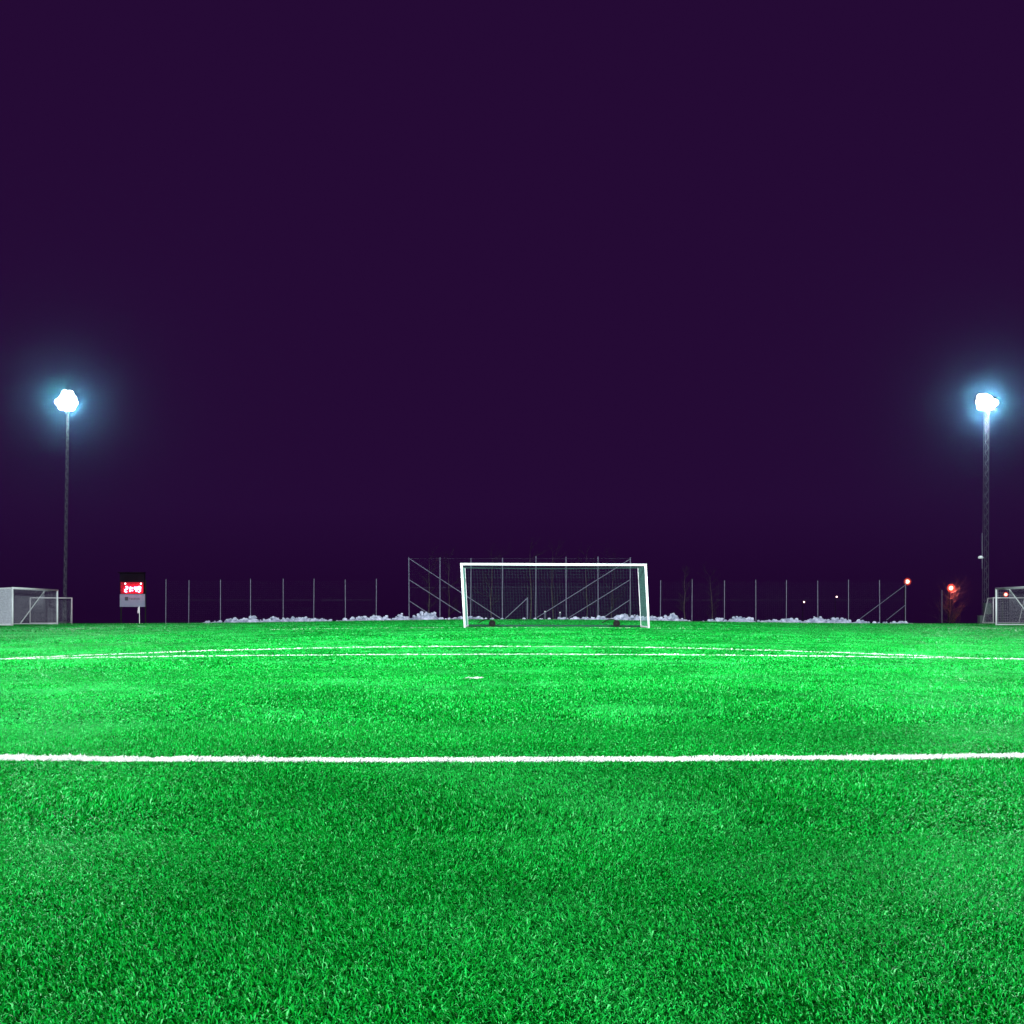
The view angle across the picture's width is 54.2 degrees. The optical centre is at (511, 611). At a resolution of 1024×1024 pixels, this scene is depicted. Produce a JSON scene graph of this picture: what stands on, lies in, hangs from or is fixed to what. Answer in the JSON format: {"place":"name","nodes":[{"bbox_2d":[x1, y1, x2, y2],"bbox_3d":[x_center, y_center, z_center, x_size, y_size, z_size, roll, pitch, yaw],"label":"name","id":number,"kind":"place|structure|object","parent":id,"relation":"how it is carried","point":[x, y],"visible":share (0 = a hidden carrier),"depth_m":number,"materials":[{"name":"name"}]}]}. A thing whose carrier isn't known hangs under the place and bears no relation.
{"place":"outdoors","nodes":[
{"label":"outdoors","id":0,"kind":"place"},
{"bbox_2d":[0,619,1023,1023],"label":"turf base","id":1,"kind":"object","parent":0,"point":[632,993],"visible":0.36,"depth_m":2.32,"materials":[{"name":"green plant"}]},
{"bbox_2d":[0,587,57,625],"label":"football goal","id":2,"kind":"object","parent":1,"relation":"on","point":[11,600],"visible":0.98,"depth_m":67.59,"materials":[{"name":"white paint"}]},
{"bbox_2d":[29,597,71,623],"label":"football goal","id":3,"kind":"object","parent":1,"relation":"on","point":[41,598],"visible":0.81,"depth_m":77.77,"materials":[{"name":"white metal"}]},
{"bbox_2d":[272,627,684,629],"bbox_3d":[-0.453,0.637,39.247,18.112,0.120,0.190,0,0,0],"label":"goal line","id":4,"kind":"object","parent":1,"relation":"on","point":[475,627],"visible":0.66,"depth_m":39.25,"materials":[{"name":"white paint"}]},
{"bbox_2d":[0,646,962,658],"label":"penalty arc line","id":5,"kind":"object","parent":1,"relation":"on","point":[475,646],"visible":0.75,"depth_m":17.92,"materials":[{"name":"white paint"}]},
{"bbox_2d":[0,752,1023,762],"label":"goal area line","id":6,"kind":"object","parent":1,"relation":"on","point":[120,758],"visible":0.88,"depth_m":4.53,"materials":[{"name":"white paint"}]},
{"bbox_2d":[7,653,1018,659],"bbox_3d":[-0.014,0.697,15.355,19.556,0.119,0.738,0,0,0],"label":"penalty area line","id":7,"kind":"object","parent":1,"relation":"on","point":[500,654],"visible":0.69,"depth_m":15.55,"materials":[{"name":"white paint"}]},
{"bbox_2d":[460,563,649,627],"bbox_3d":[1.684,-0.619,40.048,7.401,2.590,2.194,0,0,0],"label":"football goal","id":8,"kind":"object","parent":1,"relation":"on","point":[492,623],"visible":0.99,"depth_m":40.26,"materials":[{"name":"white paint"}]},
{"bbox_2d":[982,597,1023,622],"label":"football goal","id":9,"kind":"object","parent":1,"relation":"on","point":[1003,604],"visible":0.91,"depth_m":77.18,"materials":[{"name":"white metal"}]},
{"bbox_2d":[995,586,1023,624],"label":"football goal","id":10,"kind":"object","parent":1,"relation":"on","point":[1009,588],"visible":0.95,"depth_m":66.46,"materials":[{"name":"white paint"}]},
{"bbox_2d":[0,0,1023,622],"label":"sky","id":11,"kind":"structure","parent":0,"point":[326,294],"materials":[{"name":"purple"}]},
{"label":"ground","id":12,"kind":"structure","parent":0,"visible":0},
{"bbox_2d":[54,390,77,623],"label":"floodlight mast","id":13,"kind":"object","parent":12,"relation":"on","point":[66,401],"visible":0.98,"depth_m":78.90,"materials":[{"name":"metal"}]},
{"bbox_2d":[118,572,145,622],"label":"scoreboard","id":14,"kind":"object","parent":12,"relation":"on","point":[132,589],"visible":0.99,"depth_m":78.89,"materials":[{"name":"metal"}]},
{"bbox_2d":[165,579,376,622],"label":"boundary fence","id":15,"kind":"object","parent":12,"relation":"on","point":[283,601],"visible":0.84,"depth_m":79.98,"materials":[{"name":"metal"}]},
{"bbox_2d":[417,546,444,612],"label":"bare tree","id":16,"kind":"object","parent":12,"relation":"on","point":[429,583],"visible":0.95,"depth_m":96.12,"materials":[{"name":"brown plant"}]},
{"bbox_2d":[441,550,460,617],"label":"bare tree","id":17,"kind":"object","parent":12,"relation":"on","point":[448,589],"visible":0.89,"depth_m":100.96,"materials":[{"name":"brown plant"}]},
{"bbox_2d":[457,547,508,617],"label":"bare tree","id":18,"kind":"object","parent":12,"relation":"on","point":[489,582],"visible":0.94,"depth_m":93.91,"materials":[{"name":"brown plant"}]},
{"bbox_2d":[505,597,527,618],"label":"stay post","id":19,"kind":"object","parent":12,"relation":"on","point":[518,606],"visible":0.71,"depth_m":78.77,"materials":[{"name":"metal"}]},
{"bbox_2d":[408,557,630,618],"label":"ball stop fence","id":20,"kind":"object","parent":12,"relation":"on","point":[440,579],"visible":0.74,"depth_m":79.97,"materials":[{"name":"metal"}]},
{"bbox_2d":[516,538,546,618],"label":"bare tree","id":21,"kind":"object","parent":12,"relation":"on","point":[530,583],"visible":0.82,"depth_m":91.92,"materials":[{"name":"brown plant"}]},
{"bbox_2d":[539,539,567,618],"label":"bare tree","id":22,"kind":"object","parent":12,"relation":"on","point":[553,585],"visible":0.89,"depth_m":98.10,"materials":[{"name":"brown plant"}]},
{"bbox_2d":[202,611,907,622],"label":"snow","id":23,"kind":"structure","parent":12,"relation":"on","point":[433,616],"depth_m":77.97,"materials":[{"name":"white snow"}]},
{"bbox_2d":[578,542,601,616],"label":"bare tree","id":24,"kind":"object","parent":12,"relation":"on","point":[586,585],"visible":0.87,"depth_m":97.04,"materials":[{"name":"brown plant"}]},
{"bbox_2d":[600,541,623,617],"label":"bare tree","id":25,"kind":"object","parent":12,"relation":"on","point":[612,585],"visible":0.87,"depth_m":102.92,"materials":[{"name":"brown plant"}]},
{"bbox_2d":[678,567,692,618],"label":"bare tree","id":26,"kind":"object","parent":12,"relation":"on","point":[684,602],"visible":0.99,"depth_m":94.99,"materials":[{"name":"brown plant"}]},
{"bbox_2d":[703,565,720,618],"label":"bare tree","id":27,"kind":"object","parent":12,"relation":"on","point":[711,595],"visible":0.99,"depth_m":98.84,"materials":[{"name":"brown plant"}]},
{"bbox_2d":[660,579,905,621],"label":"boundary fence","id":28,"kind":"object","parent":12,"relation":"on","point":[786,600],"visible":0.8,"depth_m":79.99,"materials":[{"name":"metal"}]},
{"bbox_2d":[904,578,910,620],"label":"street lamp","id":29,"kind":"object","parent":12,"relation":"on","point":[908,581],"visible":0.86,"depth_m":120.15,"materials":[{"name":"metal"}]},
{"bbox_2d":[941,590,942,622],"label":"lone post","id":30,"kind":"object","parent":12,"relation":"on","point":[941,606],"visible":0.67,"depth_m":116.98,"materials":[{"name":"metal"}]},
{"bbox_2d":[927,572,971,622],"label":"bare tree","id":31,"kind":"object","parent":12,"relation":"on","point":[953,621],"visible":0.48,"depth_m":119.34,"materials":[{"name":"brown plant"}]},
{"bbox_2d":[947,584,954,622],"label":"street lamp","id":32,"kind":"object","parent":12,"relation":"on","point":[950,586],"visible":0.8,"depth_m":120.11,"materials":[{"name":"metal"}]},
{"bbox_2d":[977,615,984,623],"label":"ground cabinet","id":33,"kind":"object","parent":12,"relation":"on","point":[980,618],"visible":0.82,"depth_m":77.80,"materials":[{"name":"grey metal"}]},
{"bbox_2d":[975,393,998,623],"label":"floodlight mast","id":34,"kind":"object","parent":12,"relation":"on","point":[985,401],"visible":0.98,"depth_m":78.83,"materials":[{"name":"metal"}]},
{"bbox_2d":[1002,592,1008,622],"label":"street lamp","id":35,"kind":"object","parent":12,"relation":"on","point":[1005,594],"visible":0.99,"depth_m":120.57,"materials":[{"name":"metal"}]}
]}

